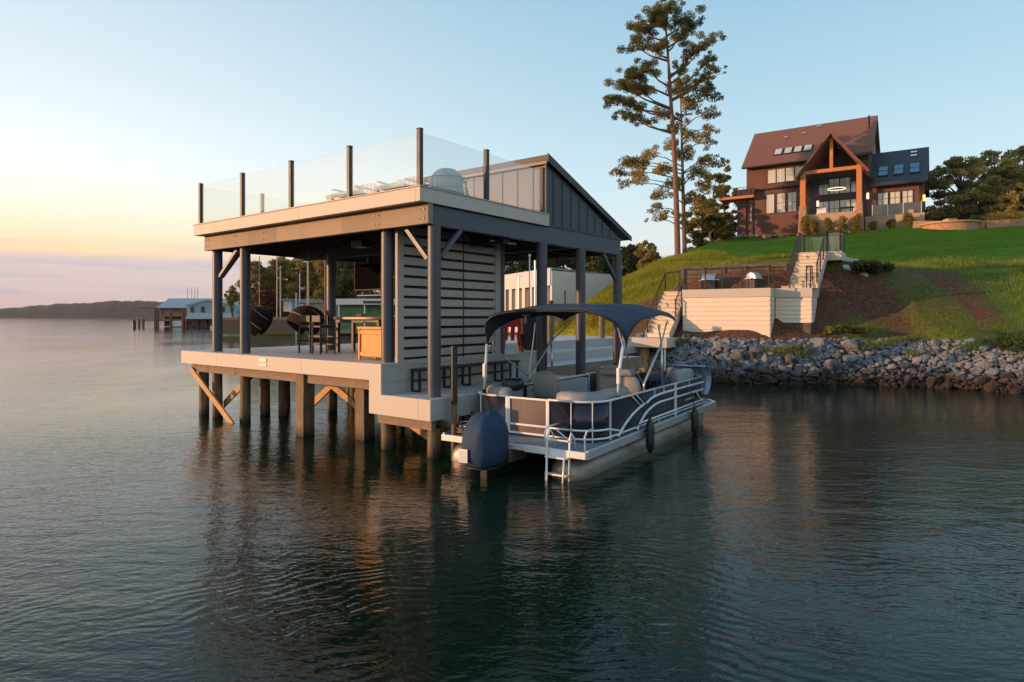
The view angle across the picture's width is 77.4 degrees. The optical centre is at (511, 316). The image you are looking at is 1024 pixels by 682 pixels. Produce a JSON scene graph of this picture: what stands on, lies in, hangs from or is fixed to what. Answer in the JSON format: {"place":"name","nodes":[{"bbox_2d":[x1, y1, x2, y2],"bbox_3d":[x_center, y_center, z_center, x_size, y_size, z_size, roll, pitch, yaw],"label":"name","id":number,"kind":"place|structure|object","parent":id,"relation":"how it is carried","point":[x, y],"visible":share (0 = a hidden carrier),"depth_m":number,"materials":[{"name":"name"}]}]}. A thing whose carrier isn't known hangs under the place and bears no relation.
{"place":"outdoors","nodes":[
{"label":"outdoors","id":0,"kind":"place"},
{"bbox_2d":[0,300,163,316],"bbox_3d":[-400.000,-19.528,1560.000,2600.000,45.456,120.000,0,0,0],"label":"hills","id":1,"kind":"structure","parent":0,"point":[113,308],"depth_m":1502.66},
{"bbox_2d":[0,317,1023,681],"bbox_3d":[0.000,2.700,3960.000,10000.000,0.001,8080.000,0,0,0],"label":"water","id":2,"kind":"structure","parent":0,"point":[156,525],"depth_m":7.69,"materials":[{"name":"blue liquid"}]},
{"bbox_2d":[138,298,239,326],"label":"boathouse","id":3,"kind":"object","parent":2,"relation":"in","point":[190,312],"visible":0.74,"depth_m":157.50,"materials":[{"name":"wood"}]},
{"bbox_2d":[336,299,394,332],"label":"boathouse","id":4,"kind":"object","parent":2,"relation":"in","point":[354,307],"visible":0.37,"depth_m":70.40,"materials":[{"name":"wood"}]},
{"bbox_2d":[181,127,640,457],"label":"dock pavilion","id":5,"kind":"structure","parent":2,"relation":"in","point":[441,250],"depth_m":14.88,"materials":[{"name":"grey"}]},
{"bbox_2d":[237,256,272,335],"bbox_3d":[-7.465,-0.583,18.520,0.937,2.314,1.301,0,0,-12],"label":"hanging chair","id":6,"kind":"object","parent":5,"relation":"hanging from","point":[261,319],"visible":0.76,"depth_m":18.14,"materials":[{"name":"brown wicker"}]},
{"bbox_2d":[286,254,324,334],"bbox_3d":[-5.896,-0.603,18.106,0.937,2.314,1.301,0,0,-35],"label":"hanging chair","id":7,"kind":"object","parent":5,"relation":"hanging from","point":[292,320],"visible":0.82,"depth_m":17.80,"materials":[{"name":"brown wicker"}]},
{"bbox_2d":[298,315,322,352],"bbox_3d":[-5.212,0.463,16.541,0.448,0.971,0.445,0,0,29],"label":"bar stool","id":8,"kind":"object","parent":5,"relation":"on","point":[304,318],"visible":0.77,"depth_m":16.40,"materials":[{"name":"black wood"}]},
{"bbox_2d":[313,315,328,350],"bbox_3d":[-5.308,0.463,17.645,0.445,0.971,0.448,0,0,-23],"label":"bar stool","id":9,"kind":"object","parent":5,"relation":"on","point":[326,319],"visible":0.44,"depth_m":17.53,"materials":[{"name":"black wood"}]},
{"bbox_2d":[311,315,334,354],"bbox_3d":[-4.709,0.463,15.968,0.448,0.971,0.445,0,0,43],"label":"bar stool","id":10,"kind":"object","parent":5,"relation":"on","point":[316,318],"visible":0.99,"depth_m":15.94,"materials":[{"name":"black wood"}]},
{"bbox_2d":[331,183,376,199],"bbox_3d":[-3.512,-2.660,14.161,0.760,0.638,0.660,0,0,32],"label":"lounge chair","id":11,"kind":"object","parent":5,"relation":"on","point":[368,188],"visible":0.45,"depth_m":14.11,"materials":[{"name":"fabric"}]},
{"bbox_2d":[333,317,394,351],"bbox_3d":[-3.768,0.483,16.458,2.100,0.930,0.840,0,0,37],"label":"bar table","id":12,"kind":"object","parent":5,"relation":"on","point":[353,321],"visible":0.62,"depth_m":16.62,"materials":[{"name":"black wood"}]},
{"bbox_2d":[354,258,380,290],"bbox_3d":[-4.367,-1.270,19.413,1.240,1.000,0.086,0,0,37],"label":"television","id":13,"kind":"object","parent":5,"relation":"attached to","point":[367,276],"visible":0.87,"depth_m":19.37,"materials":[{"name":"black"}]},
{"bbox_2d":[357,326,394,359],"bbox_3d":[-2.850,0.588,13.870,0.940,0.720,0.540,0,0,37],"label":"cooler cabinet","id":14,"kind":"object","parent":5,"relation":"on","point":[369,341],"visible":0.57,"depth_m":13.74,"materials":[{"name":"brown wood"}]},
{"bbox_2d":[376,176,423,191],"bbox_3d":[-2.341,-2.660,13.392,0.760,0.638,0.660,0,0,27],"label":"lounge chair","id":15,"kind":"object","parent":5,"relation":"on","point":[407,182],"visible":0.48,"depth_m":13.26,"materials":[{"name":"fabric"}]},
{"bbox_2d":[424,168,468,194],"bbox_3d":[-1.386,-2.729,13.464,0.909,0.776,0.990,0,0,-23],"label":"cuddle chair","id":16,"kind":"object","parent":5,"relation":"on","point":[449,179],"visible":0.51,"depth_m":13.14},
{"bbox_2d":[410,360,520,392],"bbox_3d":[-0.940,1.312,14.361,0.300,0.475,3.400,0,0,37],"label":"bench","id":17,"kind":"object","parent":5,"relation":"on","point":[445,367],"visible":0.83,"depth_m":14.19,"materials":[{"name":"metal"}]},
{"bbox_2d":[519,316,536,350],"bbox_3d":[0.457,0.413,17.031,0.480,0.990,0.340,0,0,37],"label":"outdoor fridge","id":18,"kind":"object","parent":5,"relation":"on","point":[527,330],"visible":0.28,"depth_m":16.88,"materials":[{"name":"black metal"}]},
{"bbox_2d":[451,346,456,455],"bbox_3d":[-1.085,2.230,11.980,0.122,3.340,0.122,0,0,0],"label":"mooring pole","id":19,"kind":"object","parent":2,"relation":"in","point":[453,389],"visible":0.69,"depth_m":11.93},
{"bbox_2d":[441,254,715,483],"bbox_3d":[1.786,1.045,13.902,3.036,4.710,8.596,0,0,33],"label":"pontoon boat","id":20,"kind":"object","parent":2,"relation":"on","point":[595,429],"visible":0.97,"depth_m":11.88,"materials":[{"name":"metal"}]},
{"bbox_2d":[455,411,474,433],"bbox_3d":[-0.790,1.988,11.936,0.636,0.443,0.449,0,0,33],"label":"rope coil","id":21,"kind":"object","parent":20,"relation":"on","point":[460,428],"visible":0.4,"depth_m":11.88,"materials":[{"name":"beige fabric"}]},
{"bbox_2d":[639,418,654,452],"bbox_3d":[2.597,2.300,12.336,0.310,0.680,0.170,0,0,33],"label":"boat fender","id":22,"kind":"object","parent":20,"relation":"hanging from","point":[650,434],"visible":1,"depth_m":12.23,"materials":[{"name":"black rubber"}]},
{"bbox_2d":[686,387,698,433],"bbox_3d":[4.121,2.181,14.649,0.310,1.118,0.170,0,0,33],"label":"boat fender","id":23,"kind":"object","parent":20,"relation":"hanging from","point":[694,421],"visible":0.91,"depth_m":14.55,"materials":[{"name":"black rubber"}]},
{"bbox_2d":[675,364,710,394],"bbox_3d":[4.597,1.619,16.332,0.851,0.762,0.718,0,0,33],"label":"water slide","id":24,"kind":"object","parent":20,"relation":"on","point":[704,371],"visible":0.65,"depth_m":16.38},
{"bbox_2d":[607,337,677,371],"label":"walkway","id":25,"kind":"structure","parent":2,"relation":"in","point":[643,344],"depth_m":27.58,"materials":[{"name":"wood"}]},
{"bbox_2d":[645,271,686,337],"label":"stairs","id":26,"kind":"structure","parent":25,"relation":"on","point":[671,302],"depth_m":29.35,"materials":[{"name":"beige"}]},
{"bbox_2d":[0,0,1023,308],"label":"sky","id":27,"kind":"structure","parent":0,"point":[114,113],"materials":[{"name":"blue"}]},
{"bbox_2d":[505,319,523,351],"bbox_3d":[-0.012,0.474,17.075,0.580,0.952,0.580,0,0,-8],"label":"metal chair","id":28,"kind":"object","parent":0,"point":[514,323],"visible":0.59,"depth_m":16.87,"materials":[{"name":"red paint"}]},
{"bbox_2d":[279,226,1023,383],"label":"hillside","id":29,"kind":"structure","parent":0,"point":[883,304],"depth_m":27.87,"materials":[{"name":"plant"}]},
{"bbox_2d":[224,285,238,316],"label":"shore tree","id":30,"kind":"object","parent":29,"relation":"on","point":[232,298],"visible":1,"depth_m":103.74,"materials":[{"name":"green plant"}]},
{"bbox_2d":[234,260,281,313],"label":"shore tree","id":31,"kind":"object","parent":29,"relation":"on","point":[267,275],"visible":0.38,"depth_m":106.99,"materials":[{"name":"green plant"}]},
{"bbox_2d":[252,289,279,308],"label":"shore tree","id":32,"kind":"object","parent":29,"relation":"on","point":[268,300],"visible":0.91,"depth_m":97.27,"materials":[{"name":"red plant"}]},
{"bbox_2d":[258,256,304,316],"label":"shore tree","id":33,"kind":"object","parent":29,"relation":"on","point":[282,262],"visible":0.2,"depth_m":110.69,"materials":[{"name":"green plant"}]},
{"bbox_2d":[223,302,357,333],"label":"shore dock","id":34,"kind":"object","parent":29,"relation":"on","point":[278,325],"visible":0.16,"depth_m":89.80,"materials":[{"name":"grey wood"}]},
{"bbox_2d":[276,256,277,316],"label":"light pole","id":35,"kind":"object","parent":34,"relation":"on","point":[276,286],"visible":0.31,"depth_m":95.95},
{"bbox_2d":[324,260,325,316],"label":"light pole","id":36,"kind":"object","parent":34,"relation":"on","point":[324,288],"visible":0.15,"depth_m":91.87,"materials":[{"name":"grey metal"}]},
{"bbox_2d":[273,258,320,316],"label":"shore tree","id":37,"kind":"object","parent":29,"relation":"on","point":[291,287],"visible":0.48,"depth_m":108.40,"materials":[{"name":"green plant"}]},
{"bbox_2d":[281,299,323,311],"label":"shack","id":38,"kind":"structure","parent":29,"relation":"on","point":[289,305],"depth_m":100.00,"materials":[{"name":"white paint"}]},
{"bbox_2d":[295,260,345,298],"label":"shore tree","id":39,"kind":"object","parent":29,"relation":"on","point":[312,275],"visible":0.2,"depth_m":109.66,"materials":[{"name":"green plant"}]},
{"bbox_2d":[310,260,357,298],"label":"shore tree","id":40,"kind":"object","parent":29,"relation":"on","point":[319,264],"visible":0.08,"depth_m":106.27,"materials":[{"name":"green plant"}]},
{"bbox_2d":[317,261,377,299],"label":"shore tree","id":41,"kind":"object","parent":29,"relation":"on","point":[344,284],"visible":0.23,"depth_m":96.91,"materials":[{"name":"green plant"}]},
{"bbox_2d":[347,266,394,298],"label":"shore tree","id":42,"kind":"object","parent":29,"relation":"on","point":[375,292],"visible":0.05,"depth_m":93.97,"materials":[{"name":"green plant"}]},
{"bbox_2d":[492,259,568,307],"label":"hardwood tree","id":43,"kind":"object","parent":29,"relation":"on","point":[521,266],"visible":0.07,"depth_m":102.11,"materials":[{"name":"green plant"}]},
{"bbox_2d":[533,258,575,269],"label":"hardwood tree","id":44,"kind":"object","parent":29,"relation":"on","point":[567,263],"visible":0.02,"depth_m":104.19,"materials":[{"name":"green plant"}]},
{"bbox_2d":[505,267,612,332],"bbox_3d":[4.323,-1.125,61.938,8.539,6.050,13.848,0,0,-24],"label":"boathouse","id":45,"kind":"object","parent":29,"relation":"on","point":[559,281],"visible":0.36,"depth_m":57.67,"materials":[{"name":"white metal"}]},
{"bbox_2d":[554,315,573,329],"bbox_3d":[3.087,0.161,38.028,4.073,1.755,2.665,0,0,0],"label":"bush","id":46,"kind":"object","parent":29,"relation":"on","point":[562,321],"visible":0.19,"depth_m":37.60,"materials":[{"name":"green plant"}]},
{"bbox_2d":[568,246,627,276],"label":"hardwood tree","id":47,"kind":"object","parent":29,"relation":"on","point":[597,264],"visible":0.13,"depth_m":96.99,"materials":[{"name":"green plant"}]},
{"bbox_2d":[612,242,644,274],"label":"hardwood tree","id":48,"kind":"object","parent":29,"relation":"on","point":[630,259],"visible":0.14,"depth_m":94.42,"materials":[{"name":"green plant"}]},
{"bbox_2d":[633,240,658,268],"bbox_3d":[12.704,-5.494,60.026,2.435,3.376,2.394,0,0,43],"label":"broadleaf tree","id":49,"kind":"object","parent":29,"relation":"on","point":[649,250],"visible":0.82,"depth_m":59.61,"materials":[{"name":"green plant"}]},
{"bbox_2d":[602,0,727,253],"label":"pine tree","id":50,"kind":"object","parent":29,"relation":"on","point":[633,81],"visible":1,"depth_m":57.78,"materials":[{"name":"green plant"}]},
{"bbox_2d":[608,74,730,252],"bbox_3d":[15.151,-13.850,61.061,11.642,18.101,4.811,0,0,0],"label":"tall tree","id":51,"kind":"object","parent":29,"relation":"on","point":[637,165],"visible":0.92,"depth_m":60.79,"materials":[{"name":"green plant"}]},
{"bbox_2d":[554,248,798,336],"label":"slope grass","id":52,"kind":"structure","parent":29,"relation":"on","point":[671,263],"depth_m":37.25,"materials":[{"name":"plant"}]},
{"bbox_2d":[680,195,721,250],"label":"broadleaf tree","id":53,"kind":"object","parent":29,"relation":"on","point":[690,226],"visible":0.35,"depth_m":65.79,"materials":[{"name":"green plant"}]},
{"bbox_2d":[688,215,736,247],"bbox_3d":[19.686,-7.867,63.062,4.242,4.214,4.125,0,0,0],"label":"broadleaf tree","id":54,"kind":"object","parent":29,"relation":"on","point":[709,228],"visible":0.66,"depth_m":62.65,"materials":[{"name":"green plant"}]},
{"bbox_2d":[690,172,736,242],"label":"broadleaf tree","id":55,"kind":"object","parent":29,"relation":"on","point":[729,217],"visible":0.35,"depth_m":68.42,"materials":[{"name":"green plant"}]},
{"bbox_2d":[711,167,737,225],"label":"broadleaf tree","id":56,"kind":"object","parent":29,"relation":"on","point":[726,178],"visible":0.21,"depth_m":70.50,"materials":[{"name":"green plant"}]},
{"bbox_2d":[680,262,788,286],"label":"timber wall","id":57,"kind":"structure","parent":29,"relation":"on","point":[692,275],"depth_m":31.14,"materials":[{"name":"wood"}]},
{"bbox_2d":[682,265,819,336],"bbox_3d":[10.754,-0.318,28.772,5.270,3.635,3.050,0,0,34],"label":"stair landing","id":58,"kind":"object","parent":29,"relation":"on","point":[742,308],"visible":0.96,"depth_m":27.48,"materials":[{"name":"grey"}]},
{"bbox_2d":[698,273,719,288],"bbox_3d":[9.345,-1.595,30.200,0.980,0.820,0.603,0,0,34],"label":"barbecue grill","id":59,"kind":"object","parent":58,"relation":"on","point":[711,281],"visible":0.69,"depth_m":30.00,"materials":[{"name":"silver metal"}]},
{"bbox_2d":[745,272,761,287],"bbox_3d":[11.059,-1.595,29.186,0.780,0.820,0.603,0,0,-26],"label":"barbecue grill","id":60,"kind":"object","parent":58,"relation":"on","point":[752,281],"visible":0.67,"depth_m":29.02,"materials":[{"name":"silver metal"}]},
{"bbox_2d":[781,229,845,289],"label":"stairs","id":61,"kind":"structure","parent":58,"relation":"on","point":[817,261],"depth_m":28.54,"materials":[{"name":"beige"}]},
{"bbox_2d":[800,215,809,234],"bbox_3d":[26.860,-8.259,58.558,0.950,2.137,0.912,0,0,0],"label":"shrub","id":62,"kind":"object","parent":29,"relation":"on","point":[805,224],"visible":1,"depth_m":58.46,"materials":[{"name":"green plant"}]},
{"bbox_2d":[808,219,819,234],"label":"shrub","id":63,"kind":"object","parent":29,"relation":"on","point":[814,229],"visible":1,"depth_m":57.97,"materials":[{"name":"green plant"}]},
{"bbox_2d":[719,115,929,235],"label":"house","id":64,"kind":"structure","parent":29,"relation":"on","point":[833,171],"depth_m":61.68,"materials":[{"name":"brown"}]},
{"bbox_2d":[766,193,774,213],"bbox_3d":[26.138,-11.360,64.685,0.890,2.020,0.048,0,0,34],"label":"window","id":65,"kind":"structure","parent":64,"relation":"in","point":[770,198],"depth_m":64.68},
{"bbox_2d":[767,169,775,183],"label":"window","id":66,"kind":"structure","parent":64,"relation":"in","point":[771,173],"depth_m":64.61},
{"bbox_2d":[776,168,784,182],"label":"window","id":67,"kind":"structure","parent":64,"relation":"in","point":[780,172],"depth_m":64.14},
{"bbox_2d":[776,192,785,212],"bbox_3d":[26.994,-11.360,64.112,0.890,2.020,0.048,0,0,34],"label":"window","id":68,"kind":"structure","parent":64,"relation":"in","point":[780,197],"depth_m":64.09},
{"bbox_2d":[785,166,794,181],"bbox_3d":[27.689,-14.115,63.645,0.900,1.470,0.048,0,0,34],"label":"window","id":69,"kind":"structure","parent":64,"relation":"in","point":[789,171],"depth_m":63.67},
{"bbox_2d":[787,191,796,211],"bbox_3d":[27.845,-11.360,63.545,0.890,2.020,0.048,0,0,34],"label":"window","id":70,"kind":"structure","parent":64,"relation":"in","point":[791,196],"depth_m":63.52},
{"bbox_2d":[818,184,828,195],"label":"window","id":71,"kind":"structure","parent":64,"relation":"in","point":[822,188],"depth_m":61.84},
{"bbox_2d":[829,200,839,212],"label":"window","id":72,"kind":"structure","parent":64,"relation":"in","point":[834,205],"depth_m":61.29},
{"bbox_2d":[829,178,839,194],"bbox_3d":[30.941,-12.450,61.313,0.960,1.540,0.048,0,0,34],"label":"window","id":73,"kind":"structure","parent":64,"relation":"in","point":[834,182],"depth_m":61.29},
{"bbox_2d":[839,177,850,193],"bbox_3d":[31.697,-12.450,60.809,0.960,1.540,0.048,0,0,34],"label":"window","id":74,"kind":"structure","parent":64,"relation":"in","point":[844,181],"depth_m":60.79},
{"bbox_2d":[840,199,850,211],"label":"window","id":75,"kind":"structure","parent":64,"relation":"in","point":[844,202],"depth_m":60.79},
{"bbox_2d":[877,192,888,204],"bbox_3d":[34.358,-10.850,59.185,0.920,1.240,0.048,0,0,34],"label":"window","id":76,"kind":"structure","parent":64,"relation":"in","point":[882,197],"depth_m":59.21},
{"bbox_2d":[889,191,900,203],"bbox_3d":[35.154,-10.850,58.654,0.920,1.240,0.048,0,0,34],"label":"window","id":77,"kind":"structure","parent":64,"relation":"in","point":[894,196],"depth_m":58.67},
{"bbox_2d":[902,189,912,202],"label":"window","id":78,"kind":"structure","parent":64,"relation":"in","point":[907,195],"depth_m":58.10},
{"bbox_2d":[823,217,835,233],"bbox_3d":[28.501,-8.034,57.417,0.992,1.744,1.052,0,0,0],"label":"shrub","id":79,"kind":"object","parent":29,"relation":"on","point":[829,225],"visible":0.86,"depth_m":57.28,"materials":[{"name":"green plant"}]},
{"bbox_2d":[837,215,847,232],"bbox_3d":[29.371,-8.054,56.813,1.007,1.816,1.054,0,0,0],"label":"shrub","id":80,"kind":"object","parent":29,"relation":"on","point":[842,224],"visible":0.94,"depth_m":56.69,"materials":[{"name":"green plant"}]},
{"bbox_2d":[822,324,872,334],"bbox_3d":[14.021,0.622,26.692,2.105,0.584,1.243,0,0,0],"label":"bush","id":81,"kind":"object","parent":29,"relation":"on","point":[855,329],"visible":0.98,"depth_m":26.32,"materials":[{"name":"green plant"}]},
{"bbox_2d":[689,253,1023,339],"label":"bank grass","id":82,"kind":"structure","parent":29,"relation":"on","point":[940,262],"depth_m":30.52,"materials":[{"name":"plant"}]},
{"bbox_2d":[851,213,862,232],"bbox_3d":[30.319,-8.115,56.228,0.994,1.931,0.996,0,0,0],"label":"shrub","id":83,"kind":"object","parent":29,"relation":"on","point":[855,222],"visible":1,"depth_m":56.09,"materials":[{"name":"green plant"}]},
{"bbox_2d":[849,259,894,274],"bbox_3d":[16.047,-2.179,28.597,2.051,0.845,1.366,0,0,0],"label":"bush","id":84,"kind":"object","parent":29,"relation":"on","point":[873,266],"visible":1,"depth_m":28.29,"materials":[{"name":"green plant"}]},
{"bbox_2d":[902,212,915,227],"bbox_3d":[34.561,-8.283,55.468,1.308,1.640,1.227,0,0,0],"label":"shrub","id":85,"kind":"object","parent":29,"relation":"on","point":[908,218],"visible":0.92,"depth_m":55.33,"materials":[{"name":"green plant"}]},
{"bbox_2d":[919,218,981,229],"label":"fire pit patio","id":86,"kind":"structure","parent":29,"relation":"on","point":[950,224],"depth_m":51.32,"materials":[{"name":"stone"}]},
{"bbox_2d":[925,155,1008,220],"bbox_3d":[43.371,-11.229,62.083,7.393,8.997,7.471,0,0,0],"label":"oak tree","id":87,"kind":"object","parent":29,"relation":"on","point":[963,194],"visible":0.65,"depth_m":60.90,"materials":[{"name":"green plant"}]},
{"bbox_2d":[913,218,1023,228],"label":"garden wall","id":88,"kind":"structure","parent":29,"relation":"on","point":[999,223],"depth_m":51.34,"materials":[{"name":"stone"}]},
{"bbox_2d":[954,149,1023,219],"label":"oak tree","id":89,"kind":"object","parent":29,"relation":"on","point":[1010,167],"visible":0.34,"depth_m":61.68,"materials":[{"name":"green plant"}]},
{"bbox_2d":[983,182,1023,219],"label":"oak tree","id":90,"kind":"object","parent":29,"relation":"on","point":[1015,197],"visible":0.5,"depth_m":57.47,"materials":[{"name":"green plant"}]},
{"bbox_2d":[983,210,1023,220],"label":"bush","id":91,"kind":"object","parent":29,"relation":"on","point":[1012,216],"visible":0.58,"depth_m":52.25,"materials":[{"name":"green plant"}]},
{"bbox_2d":[990,328,1023,352],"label":"bush","id":92,"kind":"object","parent":29,"relation":"on","point":[1012,339],"visible":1,"depth_m":23.76,"materials":[{"name":"green plant"}]},
{"bbox_2d":[998,145,1023,182],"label":"oak tree","id":93,"kind":"object","parent":29,"relation":"on","point":[1019,151],"visible":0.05,"depth_m":63.65,"materials":[{"name":"green plant"}]},
{"bbox_2d":[636,341,1021,390],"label":"bank","id":94,"kind":"structure","parent":0,"point":[891,362],"depth_m":25.39,"materials":[{"name":"stone"}]},
{"bbox_2d":[732,350,743,360],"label":"boulder","id":95,"kind":"object","parent":94,"relation":"on","point":[738,354],"visible":0.98,"depth_m":26.19,"materials":[{"name":"stone"}]},
{"bbox_2d":[741,360,754,372],"bbox_3d":[9.587,2.043,25.862,0.661,0.591,0.546,-2,-19,-33],"label":"boulder","id":96,"kind":"object","parent":94,"relation":"on","point":[747,366],"visible":0.93,"depth_m":25.69,"materials":[{"name":"stone"}]},
{"bbox_2d":[744,351,755,361],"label":"boulder","id":97,"kind":"object","parent":94,"relation":"on","point":[750,356],"visible":0.97,"depth_m":26.12,"materials":[{"name":"stone"}]},
{"bbox_2d":[755,364,769,373],"bbox_3d":[10.030,2.178,25.776,0.588,0.362,0.559,-15,18,11],"label":"boulder","id":98,"kind":"object","parent":94,"relation":"on","point":[761,369],"visible":0.99,"depth_m":25.60,"materials":[{"name":"stone"}]},
{"bbox_2d":[783,353,796,362],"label":"boulder","id":99,"kind":"object","parent":94,"relation":"on","point":[790,357],"visible":1,"depth_m":25.75,"materials":[{"name":"stone"}]},
{"bbox_2d":[811,337,824,347],"bbox_3d":[12.619,1.183,26.357,0.537,0.606,0.555,0,0,7],"label":"boulder","id":100,"kind":"object","parent":94,"relation":"on","point":[817,342],"visible":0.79,"depth_m":26.22,"materials":[{"name":"stone"}]},
{"bbox_2d":[637,336,1023,391],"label":"rock rubble","id":101,"kind":"object","parent":94,"relation":"on","point":[951,363],"visible":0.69,"depth_m":25.40,"materials":[{"name":"stone"}]},
{"bbox_2d":[925,376,937,385],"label":"boulder","id":102,"kind":"object","parent":101,"relation":"on","point":[931,380],"visible":1,"depth_m":24.08,"materials":[{"name":"stone"}]},
{"bbox_2d":[822,359,839,371],"bbox_3d":[12.786,1.995,25.668,0.560,0.572,0.659,15,-3,-14],"label":"boulder","id":103,"kind":"object","parent":94,"relation":"on","point":[832,364],"visible":0.89,"depth_m":25.49,"materials":[{"name":"stone"}]},
{"bbox_2d":[674,334,1023,358],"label":"rock weeds","id":104,"kind":"object","parent":94,"relation":"on","point":[913,352],"visible":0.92,"depth_m":25.76,"materials":[{"name":"green plant"}]},
{"bbox_2d":[840,339,857,351],"bbox_3d":[13.755,1.129,26.083,0.697,0.461,0.686,22,6,7],"label":"boulder","id":105,"kind":"object","parent":94,"relation":"on","point":[850,343],"visible":0.97,"depth_m":25.89,"materials":[{"name":"stone"}]},
{"bbox_2d":[842,355,857,366],"bbox_3d":[13.562,1.843,25.617,0.573,0.541,0.486,0,0,43],"label":"boulder","id":106,"kind":"object","parent":94,"relation":"on","point":[848,360],"visible":0.92,"depth_m":25.53,"materials":[{"name":"stone"}]},
{"bbox_2d":[974,376,987,385],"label":"boulder","id":107,"kind":"object","parent":94,"relation":"on","point":[981,380],"visible":0.86,"depth_m":23.24,"materials":[{"name":"stone"}]},
{"bbox_2d":[983,381,1002,391],"bbox_3d":[17.279,2.573,22.972,0.545,0.459,0.354,-36,-17,17],"label":"boulder","id":108,"kind":"object","parent":94,"relation":"on","point":[992,386],"visible":0.85,"depth_m":22.84,"materials":[{"name":"stone"}]},
{"bbox_2d":[984,368,1001,376],"bbox_3d":[17.515,2.071,23.273,0.517,0.319,0.429,-19,-4,39],"label":"boulder","id":109,"kind":"object","parent":94,"relation":"on","point":[993,372],"visible":0.99,"depth_m":23.20,"materials":[{"name":"stone"}]},
{"bbox_2d":[843,257,868,276],"bbox_3d":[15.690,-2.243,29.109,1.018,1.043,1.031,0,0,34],"label":"path","id":110,"kind":"structure","parent":0,"point":[846,267],"depth_m":28.93,"materials":[{"name":"stone"}]},
{"bbox_2d":[700,226,1023,263],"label":"lawn grass","id":111,"kind":"structure","parent":0,"point":[900,239],"depth_m":44.10,"materials":[{"name":"plant"}]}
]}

